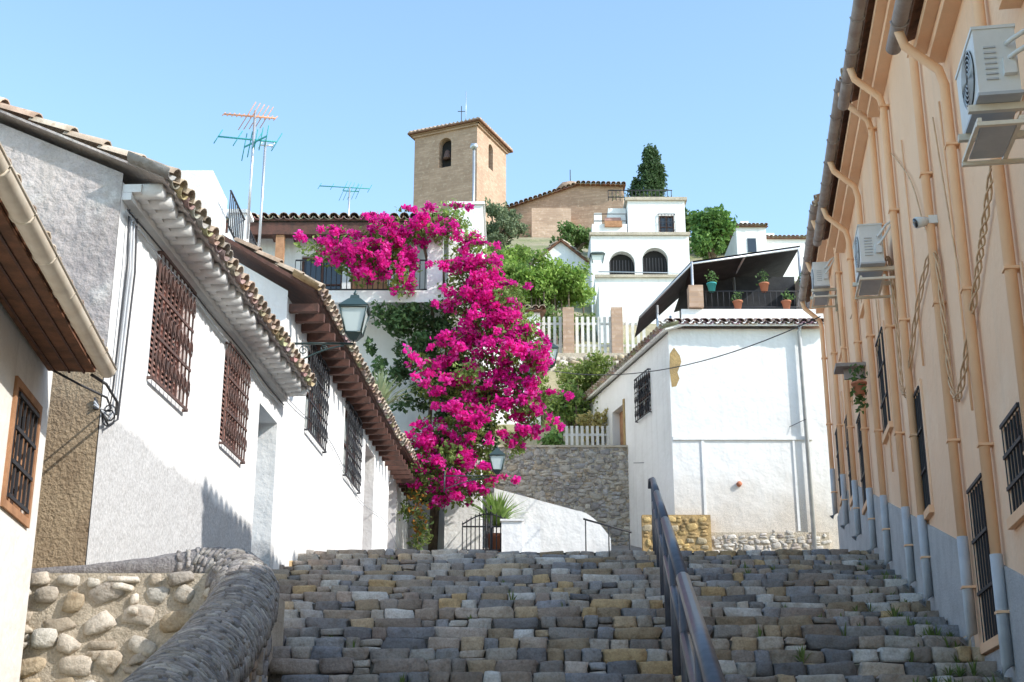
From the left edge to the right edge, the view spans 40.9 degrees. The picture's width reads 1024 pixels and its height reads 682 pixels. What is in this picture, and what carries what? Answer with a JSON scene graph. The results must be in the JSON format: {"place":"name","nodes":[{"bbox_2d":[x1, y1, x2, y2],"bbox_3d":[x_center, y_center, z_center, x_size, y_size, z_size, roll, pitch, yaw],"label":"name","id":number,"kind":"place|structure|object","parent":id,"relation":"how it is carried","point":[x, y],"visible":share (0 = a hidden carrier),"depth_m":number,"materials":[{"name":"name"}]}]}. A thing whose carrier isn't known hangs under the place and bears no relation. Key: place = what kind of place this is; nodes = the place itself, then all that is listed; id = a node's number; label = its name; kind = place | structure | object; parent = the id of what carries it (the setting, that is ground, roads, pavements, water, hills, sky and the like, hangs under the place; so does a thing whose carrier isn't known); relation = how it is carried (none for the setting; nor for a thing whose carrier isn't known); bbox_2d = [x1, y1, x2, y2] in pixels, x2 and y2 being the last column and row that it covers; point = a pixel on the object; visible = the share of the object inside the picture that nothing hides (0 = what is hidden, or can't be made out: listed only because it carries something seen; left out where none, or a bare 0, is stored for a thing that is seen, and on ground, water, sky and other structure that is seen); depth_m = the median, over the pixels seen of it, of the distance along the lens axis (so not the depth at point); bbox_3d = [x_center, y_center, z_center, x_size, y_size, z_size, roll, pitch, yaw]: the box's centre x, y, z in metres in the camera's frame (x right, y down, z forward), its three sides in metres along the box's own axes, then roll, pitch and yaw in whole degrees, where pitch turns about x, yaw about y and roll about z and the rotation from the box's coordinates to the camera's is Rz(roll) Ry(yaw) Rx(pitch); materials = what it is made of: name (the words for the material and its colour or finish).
{"place":"outdoors","nodes":[
{"label":"outdoors","id":0,"kind":"place"},
{"bbox_2d":[0,0,852,236],"label":"sky","id":1,"kind":"structure","parent":0,"point":[735,97],"materials":[{"name":"blue"}]},
{"bbox_2d":[426,234,445,289],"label":"balcony pier","id":2,"kind":"structure","parent":0,"point":[434,274],"depth_m":31.61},
{"bbox_2d":[430,545,641,552],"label":"street pavement","id":3,"kind":"structure","parent":0,"point":[622,547],"depth_m":32.17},
{"bbox_2d":[397,449,437,549],"bbox_3d":[-1.979,3.531,28.977,0.938,2.495,0.986,0,-18,0],"label":"flower vine","id":4,"kind":"object","parent":3,"relation":"on","point":[420,529],"visible":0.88,"depth_m":28.89,"materials":[{"name":"green plant"}]},
{"bbox_2d":[466,489,531,551],"bbox_3d":[-0.257,3.888,29.551,1.601,1.570,1.884,0,-18,0],"label":"yucca plant","id":5,"kind":"object","parent":3,"relation":"on","point":[498,505],"visible":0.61,"depth_m":29.36,"materials":[{"name":"green plant"}]},
{"bbox_2d":[502,521,540,552],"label":"pier","id":6,"kind":"structure","parent":3,"relation":"on","point":[519,536],"depth_m":28.87,"materials":[{"name":"white paint"}]},
{"bbox_2d":[494,488,610,552],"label":"curved wall","id":7,"kind":"structure","parent":3,"relation":"on","point":[562,528],"depth_m":30.64,"materials":[{"name":"white paint"}]},
{"bbox_2d":[641,515,711,552],"bbox_3d":[3.591,4.464,29.946,1.517,1.320,0.238,0,-18,0],"label":"ochre base","id":8,"kind":"object","parent":3,"relation":"on","point":[692,533],"visible":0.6,"depth_m":29.94,"materials":[{"name":"stone"}]},
{"bbox_2d":[711,530,831,551],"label":"plinth","id":9,"kind":"structure","parent":3,"relation":"on","point":[773,540],"depth_m":30.01,"materials":[{"name":"stone"}]},
{"bbox_2d":[489,237,795,444],"bbox_3d":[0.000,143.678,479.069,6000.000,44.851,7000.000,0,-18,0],"label":"ground","id":10,"kind":"structure","parent":0,"point":[533,243],"depth_m":46.01,"materials":[{"name":"soil"}]},
{"bbox_2d":[0,302,52,681],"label":"walls","id":11,"kind":"structure","parent":10,"relation":"on","point":[19,357],"depth_m":9.74,"materials":[{"name":"grey"}]},
{"bbox_2d":[0,376,42,527],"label":"window surround","id":12,"kind":"object","parent":11,"relation":"attached to","point":[6,505],"visible":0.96,"depth_m":9.62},
{"bbox_2d":[7,391,39,513],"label":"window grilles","id":13,"kind":"object","parent":12,"relation":"in","point":[20,468],"depth_m":9.81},
{"bbox_2d":[0,157,108,368],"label":"roof","id":14,"kind":"structure","parent":11,"relation":"on","point":[3,207],"depth_m":8.42,"materials":[{"name":"brown wood"}]},
{"bbox_2d":[0,206,95,373],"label":"soffit boards","id":15,"kind":"object","parent":14,"relation":"attached to","point":[30,306],"visible":0.95,"depth_m":9.11,"materials":[{"name":"brown wood"}]},
{"bbox_2d":[0,143,116,377],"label":"gutter","id":16,"kind":"object","parent":14,"relation":"attached to","point":[21,210],"visible":1,"depth_m":8.26,"materials":[{"name":"beige paint"}]},
{"bbox_2d":[0,123,122,567],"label":"gable wall","id":17,"kind":"structure","parent":10,"relation":"on","point":[75,199],"depth_m":11.57,"materials":[{"name":"paint"}]},
{"bbox_2d":[19,573,284,681],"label":"stone wall","id":18,"kind":"structure","parent":10,"relation":"on","point":[120,633],"depth_m":10.39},
{"bbox_2d":[20,571,209,681],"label":"stones","id":19,"kind":"object","parent":18,"relation":"in","point":[107,657],"visible":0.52,"depth_m":10.34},
{"bbox_2d":[31,548,263,681],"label":"coping","id":20,"kind":"object","parent":18,"relation":"on","point":[166,563],"visible":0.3,"depth_m":10.61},
{"bbox_2d":[122,546,279,681],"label":"coping pebbles","id":21,"kind":"object","parent":20,"relation":"on","point":[172,659],"visible":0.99,"depth_m":8.26,"materials":[{"name":"stone"}]},
{"bbox_2d":[86,183,281,568],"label":"walls","id":22,"kind":"structure","parent":10,"relation":"on","point":[170,476],"depth_m":13.21,"materials":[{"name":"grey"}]},
{"bbox_2d":[93,209,283,426],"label":"cables","id":23,"kind":"object","parent":22,"relation":"attached to","point":[130,249],"visible":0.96,"depth_m":11.83,"materials":[{"name":"grey plastic"}]},
{"bbox_2d":[148,274,238,449],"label":"shutters","id":24,"kind":"object","parent":22,"relation":"attached to","point":[164,349],"visible":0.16,"depth_m":13.46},
{"bbox_2d":[146,251,250,463],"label":"window grilles","id":25,"kind":"object","parent":22,"relation":"attached to","point":[164,364],"depth_m":13.46,"materials":[{"name":"orange metal"}]},
{"bbox_2d":[122,183,306,401],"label":"cornice","id":26,"kind":"structure","parent":22,"relation":"attached to","point":[166,225],"depth_m":13.90,"materials":[{"name":"white paint"}]},
{"bbox_2d":[0,97,316,389],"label":"roof","id":27,"kind":"structure","parent":26,"relation":"on","point":[135,167],"depth_m":12.18,"materials":[{"name":"tile"}]},
{"bbox_2d":[95,233,287,464],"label":"gable wall","id":28,"kind":"structure","parent":10,"relation":"on","point":[274,295],"depth_m":18.51,"materials":[{"name":"white paint"}]},
{"bbox_2d":[181,170,253,241],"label":"terrace","id":29,"kind":"structure","parent":28,"relation":"on","point":[206,187],"depth_m":20.45,"materials":[{"name":"white paint"}]},
{"bbox_2d":[214,102,282,238],"bbox_3d":[-4.082,-2.611,21.051,0.982,2.243,0.348,-3,-18,8],"label":"tv antenna","id":30,"kind":"object","parent":28,"relation":"on","point":[253,139],"visible":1,"depth_m":21.20,"materials":[{"name":"silver metal"}]},
{"bbox_2d":[273,298,408,568],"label":"walls","id":31,"kind":"structure","parent":10,"relation":"on","point":[320,506],"depth_m":21.20,"materials":[{"name":"grey"}]},
{"bbox_2d":[223,235,425,481],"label":"roof","id":32,"kind":"structure","parent":31,"relation":"on","point":[300,287],"depth_m":19.21,"materials":[{"name":"brown tile"}]},
{"bbox_2d":[288,290,370,358],"bbox_3d":[-2.463,-0.137,18.403,1.091,1.159,0.404,0,-18,0],"label":"street lantern","id":33,"kind":"object","parent":31,"relation":"attached to","point":[355,312],"visible":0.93,"depth_m":18.32,"materials":[{"name":"black glass"}]},
{"bbox_2d":[304,345,362,493],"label":"window grilles","id":34,"kind":"object","parent":31,"relation":"attached to","point":[312,418],"depth_m":20.81,"materials":[{"name":"grey metal"}]},
{"bbox_2d":[289,303,422,499],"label":"rafters","id":35,"kind":"object","parent":31,"relation":"attached to","point":[349,384],"visible":0.82,"depth_m":22.52,"materials":[{"name":"brown wood"}]},
{"bbox_2d":[249,239,448,551],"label":"walls","id":36,"kind":"structure","parent":10,"relation":"on","point":[384,341],"depth_m":32.57,"materials":[{"name":"grey"}]},
{"bbox_2d":[328,290,445,320],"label":"balcony","id":37,"kind":"structure","parent":36,"relation":"attached to","point":[380,296],"depth_m":31.32,"materials":[{"name":"white paint"}]},
{"bbox_2d":[293,198,574,551],"bbox_3d":[-1.834,0.574,30.741,6.403,8.416,3.023,0,-18,0],"label":"bougainvillea","id":38,"kind":"object","parent":10,"relation":"on","point":[483,286],"visible":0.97,"depth_m":30.44,"materials":[{"name":"pink plant"}]},
{"bbox_2d":[407,106,512,226],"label":"church bell tower","id":39,"kind":"structure","parent":10,"relation":"on","point":[443,164],"depth_m":89.10,"materials":[{"name":"brick"}]},
{"bbox_2d":[444,201,486,552],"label":"side wall","id":40,"kind":"structure","parent":10,"relation":"on","point":[456,516],"depth_m":30.55,"materials":[{"name":"white paint"}]},
{"bbox_2d":[225,222,448,237],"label":"fascia","id":41,"kind":"structure","parent":40,"relation":"attached to","point":[288,229],"depth_m":32.86,"materials":[{"name":"brown wood"}]},
{"bbox_2d":[226,212,448,238],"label":"roof","id":42,"kind":"structure","parent":40,"relation":"on","point":[311,217],"depth_m":32.97,"materials":[{"name":"brown tile"}]},
{"bbox_2d":[462,505,505,551],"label":"iron gate","id":43,"kind":"structure","parent":10,"relation":"on","point":[487,526],"depth_m":29.08,"materials":[{"name":"grey"}]},
{"bbox_2d":[485,196,531,254],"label":"olive tree","id":44,"kind":"object","parent":10,"relation":"on","point":[504,228],"visible":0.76,"depth_m":64.42,"materials":[{"name":"green plant"}]},
{"bbox_2d":[487,242,596,316],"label":"vine thicket","id":45,"kind":"object","parent":10,"relation":"on","point":[555,285],"visible":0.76,"depth_m":47.51,"materials":[{"name":"green plant"}]},
{"bbox_2d":[483,447,629,544],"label":"stone wall","id":46,"kind":"structure","parent":10,"relation":"on","point":[583,485],"depth_m":33.61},
{"bbox_2d":[483,447,629,544],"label":"stones","id":47,"kind":"object","parent":46,"relation":"attached to","point":[538,465],"visible":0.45,"depth_m":33.57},
{"bbox_2d":[529,238,589,302],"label":"white gabled hut","id":48,"kind":"object","parent":10,"relation":"on","point":[563,249],"visible":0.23,"depth_m":55.83,"materials":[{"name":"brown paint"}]},
{"bbox_2d":[506,170,625,237],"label":"church nave","id":49,"kind":"structure","parent":10,"relation":"on","point":[577,202],"depth_m":91.97,"materials":[{"name":"brick"}]},
{"bbox_2d":[541,379,592,430],"bbox_3d":[1.424,1.897,37.274,1.681,1.706,1.447,0,-18,0],"label":"garden shrub","id":50,"kind":"object","parent":10,"relation":"on","point":[566,409],"visible":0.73,"depth_m":36.97,"materials":[{"name":"green plant"}]},
{"bbox_2d":[549,220,590,252],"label":"tree","id":51,"kind":"object","parent":10,"relation":"on","point":[576,237],"visible":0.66,"depth_m":70.80,"materials":[{"name":"green plant"}]},
{"bbox_2d":[554,349,615,397],"bbox_3d":[2.123,1.362,38.459,1.897,2.253,1.680,0,-18,0],"label":"garden shrub","id":52,"kind":"object","parent":10,"relation":"on","point":[594,366],"visible":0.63,"depth_m":38.29,"materials":[{"name":"green plant"}]},
{"bbox_2d":[563,426,609,444],"bbox_3d":[1.880,2.518,34.663,1.160,0.750,0.060,0,-18,0],"label":"white fence","id":53,"kind":"object","parent":10,"relation":"on","point":[587,434],"visible":0.67,"depth_m":34.68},
{"bbox_2d":[589,252,591,307],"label":"walls","id":54,"kind":"structure","parent":10,"relation":"on","point":[590,275],"depth_m":55.03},
{"bbox_2d":[588,208,626,257],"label":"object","id":55,"kind":"structure","parent":54,"relation":"on","point":[598,226],"depth_m":55.00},
{"bbox_2d":[625,201,685,231],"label":"storey","id":56,"kind":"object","parent":54,"relation":"on","point":[641,216],"visible":0.49,"depth_m":55.12,"materials":[{"name":"white"}]},
{"bbox_2d":[555,353,626,369],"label":"wall","id":57,"kind":"structure","parent":10,"relation":"on","point":[574,355],"depth_m":41.31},
{"bbox_2d":[540,307,645,352],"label":"garden fence","id":58,"kind":"object","parent":57,"relation":"on","point":[615,324],"visible":0.66,"depth_m":41.76,"materials":[{"name":"wood"}]},
{"bbox_2d":[540,278,679,342],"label":"walls","id":59,"kind":"structure","parent":10,"relation":"on","point":[634,297],"depth_m":49.36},
{"bbox_2d":[589,232,689,311],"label":"front wall","id":60,"kind":"structure","parent":10,"relation":"on","point":[671,248],"depth_m":53.85,"materials":[{"name":"white"}]},
{"bbox_2d":[268,549,1011,681],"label":"stone stairway","id":61,"kind":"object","parent":10,"relation":"on","point":[407,611],"visible":0.84,"depth_m":13.20,"materials":[{"name":"stone"}]},
{"bbox_2d":[329,556,996,681],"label":"weeds","id":62,"kind":"object","parent":61,"relation":"on","point":[960,672],"visible":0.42,"depth_m":12.52,"materials":[{"name":"green plant"}]},
{"bbox_2d":[648,477,725,681],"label":"stair handrail","id":63,"kind":"object","parent":61,"relation":"on","point":[696,660],"visible":0.93,"depth_m":8.78,"materials":[{"name":"metal"}]},
{"bbox_2d":[626,143,668,196],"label":"cypress tree","id":64,"kind":"object","parent":10,"relation":"on","point":[651,170],"visible":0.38,"depth_m":67.38,"materials":[{"name":"green plant"}]},
{"bbox_2d":[585,329,839,548],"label":"walls","id":65,"kind":"structure","parent":10,"relation":"on","point":[754,390],"depth_m":31.08,"materials":[{"name":"white"}]},
{"bbox_2d":[580,318,823,405],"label":"roof","id":66,"kind":"structure","parent":65,"relation":"on","point":[647,343],"depth_m":31.73,"materials":[{"name":"tile"}]},
{"bbox_2d":[673,436,812,530],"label":"mouldings","id":67,"kind":"object","parent":65,"relation":"attached to","point":[703,438],"visible":1,"depth_m":30.80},
{"bbox_2d":[797,325,816,549],"bbox_3d":[6.610,2.121,30.696,0.120,5.242,0.228,0,-18,0],"label":"drain pipe","id":68,"kind":"object","parent":65,"relation":"attached to","point":[807,446],"visible":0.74,"depth_m":30.70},
{"bbox_2d":[687,203,738,258],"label":"fig tree","id":69,"kind":"object","parent":10,"relation":"on","point":[711,232],"visible":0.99,"depth_m":59.93,"materials":[{"name":"green plant"}]},
{"bbox_2d":[725,227,766,255],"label":"walls","id":70,"kind":"structure","parent":10,"relation":"on","point":[738,243],"depth_m":64.75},
{"bbox_2d":[766,239,805,280],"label":"walls","id":71,"kind":"structure","parent":10,"relation":"on","point":[792,270],"depth_m":65.64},
{"bbox_2d":[823,253,861,513],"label":"walls","id":72,"kind":"structure","parent":10,"relation":"on","point":[832,280],"depth_m":23.78,"materials":[{"name":"orange"}]},
{"bbox_2d":[798,203,817,307],"bbox_3d":[5.298,-1.442,24.586,0.173,0.087,4.979,-3,-18,8],"label":"gutter","id":73,"kind":"object","parent":72,"relation":"attached to","point":[805,272],"visible":0.88,"depth_m":24.30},
{"bbox_2d":[810,257,837,310],"bbox_3d":[5.331,-0.965,23.458,0.452,0.811,0.702,-3,-18,8],"label":"air conditioner","id":74,"kind":"object","parent":72,"relation":"attached to","point":[820,290],"visible":0.98,"depth_m":23.28,"materials":[{"name":"grey"}]},
{"bbox_2d":[800,220,861,540],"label":"drain pipes","id":75,"kind":"object","parent":72,"relation":"attached to","point":[855,496],"visible":0.81,"depth_m":23.38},
{"bbox_2d":[823,68,850,239],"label":"roof","id":76,"kind":"structure","parent":72,"relation":"attached to","point":[839,150],"depth_m":19.37,"materials":[{"name":"brown wood"}]},
{"bbox_2d":[813,79,842,246],"bbox_3d":[4.515,-2.393,19.584,0.173,0.087,5.485,-3,-18,8],"label":"gutter","id":77,"kind":"object","parent":76,"relation":"attached to","point":[836,115],"visible":0.91,"depth_m":19.23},
{"bbox_2d":[837,486,866,551],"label":"plinth","id":78,"kind":"structure","parent":72,"relation":"attached to","point":[848,541],"depth_m":22.72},
{"bbox_2d":[844,117,915,516],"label":"walls","id":79,"kind":"structure","parent":10,"relation":"on","point":[865,185],"depth_m":17.92,"materials":[{"name":"orange"}]},
{"bbox_2d":[828,100,871,252],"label":"cornice","id":80,"kind":"structure","parent":79,"relation":"attached to","point":[856,137],"depth_m":19.21,"materials":[{"name":"orange paint"}]},
{"bbox_2d":[847,363,868,413],"bbox_3d":[4.821,0.663,19.085,0.278,0.743,0.336,-3,-18,10],"label":"hanging plant","id":81,"kind":"object","parent":79,"relation":"hanging from","point":[859,386],"visible":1,"depth_m":19.01,"materials":[{"name":"green plant"}]},
{"bbox_2d":[850,0,874,101],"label":"roof","id":82,"kind":"structure","parent":79,"relation":"on","point":[865,31],"depth_m":15.68,"materials":[{"name":"brown wood"}]},
{"bbox_2d":[838,0,866,110],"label":"gutter","id":83,"kind":"object","parent":82,"relation":"attached to","point":[857,17],"visible":0.94,"depth_m":15.65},
{"bbox_2d":[821,93,915,590],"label":"drain pipes","id":84,"kind":"object","parent":79,"relation":"attached to","point":[907,530],"visible":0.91,"depth_m":17.59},
{"bbox_2d":[856,289,893,514],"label":"window surrounds","id":85,"kind":"object","parent":79,"relation":"attached to","point":[888,429],"visible":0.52,"depth_m":17.21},
{"bbox_2d":[856,327,890,505],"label":"window grilles","id":86,"kind":"object","parent":85,"relation":"in","point":[883,394],"depth_m":17.66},
{"bbox_2d":[864,494,920,592],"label":"plinth","id":87,"kind":"structure","parent":79,"relation":"attached to","point":[897,563],"depth_m":17.00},
{"bbox_2d":[879,50,999,654],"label":"walls","id":88,"kind":"structure","parent":10,"relation":"on","point":[897,96],"depth_m":13.47,"materials":[{"name":"orange"}]},
{"bbox_2d":[852,221,895,303],"bbox_3d":[4.221,-0.908,15.971,0.472,0.811,0.803,-3,-18,8],"label":"air conditioner","id":89,"kind":"object","parent":88,"relation":"attached to","point":[869,260],"visible":0.92,"depth_m":15.76,"materials":[{"name":"grey"}]},
{"bbox_2d":[857,0,894,117],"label":"cornice","id":90,"kind":"structure","parent":88,"relation":"attached to","point":[878,57],"depth_m":15.55,"materials":[{"name":"orange paint"}]},
{"bbox_2d":[847,39,977,645],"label":"drain pipes","id":91,"kind":"object","parent":88,"relation":"attached to","point":[966,579],"visible":0.95,"depth_m":13.23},
{"bbox_2d":[850,93,1023,402],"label":"wall cables","id":92,"kind":"object","parent":88,"relation":"attached to","point":[956,397],"depth_m":12.40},
{"bbox_2d":[900,101,973,410],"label":"service conduits","id":93,"kind":"object","parent":88,"relation":"attached to","point":[953,234],"visible":0.67,"depth_m":12.19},
{"bbox_2d":[914,379,998,653],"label":"window surrounds","id":94,"kind":"object","parent":88,"relation":"attached to","point":[989,645],"visible":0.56,"depth_m":11.78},
{"bbox_2d":[913,386,997,642],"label":"window grilles","id":95,"kind":"object","parent":94,"relation":"in","point":[979,533],"depth_m":11.41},
{"bbox_2d":[914,517,1008,676],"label":"plinth","id":96,"kind":"structure","parent":88,"relation":"attached to","point":[946,600],"depth_m":13.21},
{"bbox_2d":[944,0,1023,574],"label":"walls","id":97,"kind":"structure","parent":10,"relation":"on","point":[997,362],"depth_m":10.50,"materials":[{"name":"orange"}]},
{"bbox_2d":[886,0,911,54],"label":"gutter","id":98,"kind":"object","parent":97,"relation":"attached to","point":[899,21],"visible":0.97,"depth_m":11.86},
{"bbox_2d":[913,0,961,62],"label":"cornice","id":99,"kind":"structure","parent":97,"relation":"attached to","point":[936,24],"depth_m":11.65,"materials":[{"name":"orange paint"}]},
{"bbox_2d":[894,0,1023,679],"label":"drain pipes","id":100,"kind":"object","parent":97,"relation":"attached to","point":[1017,332],"visible":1,"depth_m":10.60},
{"bbox_2d":[999,394,1023,529],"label":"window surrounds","id":101,"kind":"object","parent":97,"relation":"attached to","point":[1015,519],"visible":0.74,"depth_m":9.98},
{"bbox_2d":[999,402,1023,513],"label":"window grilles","id":102,"kind":"object","parent":101,"relation":"in","point":[1013,446],"depth_m":9.88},
{"bbox_2d":[1004,565,1023,681],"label":"plinth","id":103,"kind":"structure","parent":97,"relation":"attached to","point":[1014,581],"depth_m":10.11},
{"bbox_2d":[1021,0,1023,27],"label":"walls","id":104,"kind":"structure","parent":10,"relation":"on","point":[1022,9],"depth_m":9.08,"materials":[{"name":"paint"}]},
{"bbox_2d":[955,23,1023,166],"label":"air conditioner","id":105,"kind":"object","parent":104,"relation":"attached to","point":[990,89],"visible":1,"depth_m":8.18,"materials":[{"name":"grey"}]},
{"label":"terrace floor","id":106,"kind":"structure","parent":0,"visible":0},
{"bbox_2d":[635,246,799,336],"bbox_3d":[5.275,-1.127,35.612,4.450,2.770,5.000,0,-18,0],"label":"canopy","id":107,"kind":"object","parent":106,"relation":"on","point":[774,264],"visible":0.69,"depth_m":34.63,"materials":[{"name":"black fabric"}]},
{"bbox_2d":[679,277,795,322],"bbox_3d":[5.800,-0.466,35.107,3.000,2.500,0.050,0,-18,0],"label":"back curtain","id":108,"kind":"object","parent":107,"relation":"hanging from","point":[775,283],"visible":0.21,"depth_m":35.33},
{"bbox_2d":[681,309,821,328],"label":"parapet","id":109,"kind":"structure","parent":106,"relation":"on","point":[743,313],"depth_m":32.34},
{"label":"parapet","id":110,"kind":"object","parent":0,"visible":0},
{"bbox_2d":[244,635,271,681],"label":"parapet stones","id":111,"kind":"object","parent":110,"relation":"attached to","point":[259,672],"visible":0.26,"depth_m":9.09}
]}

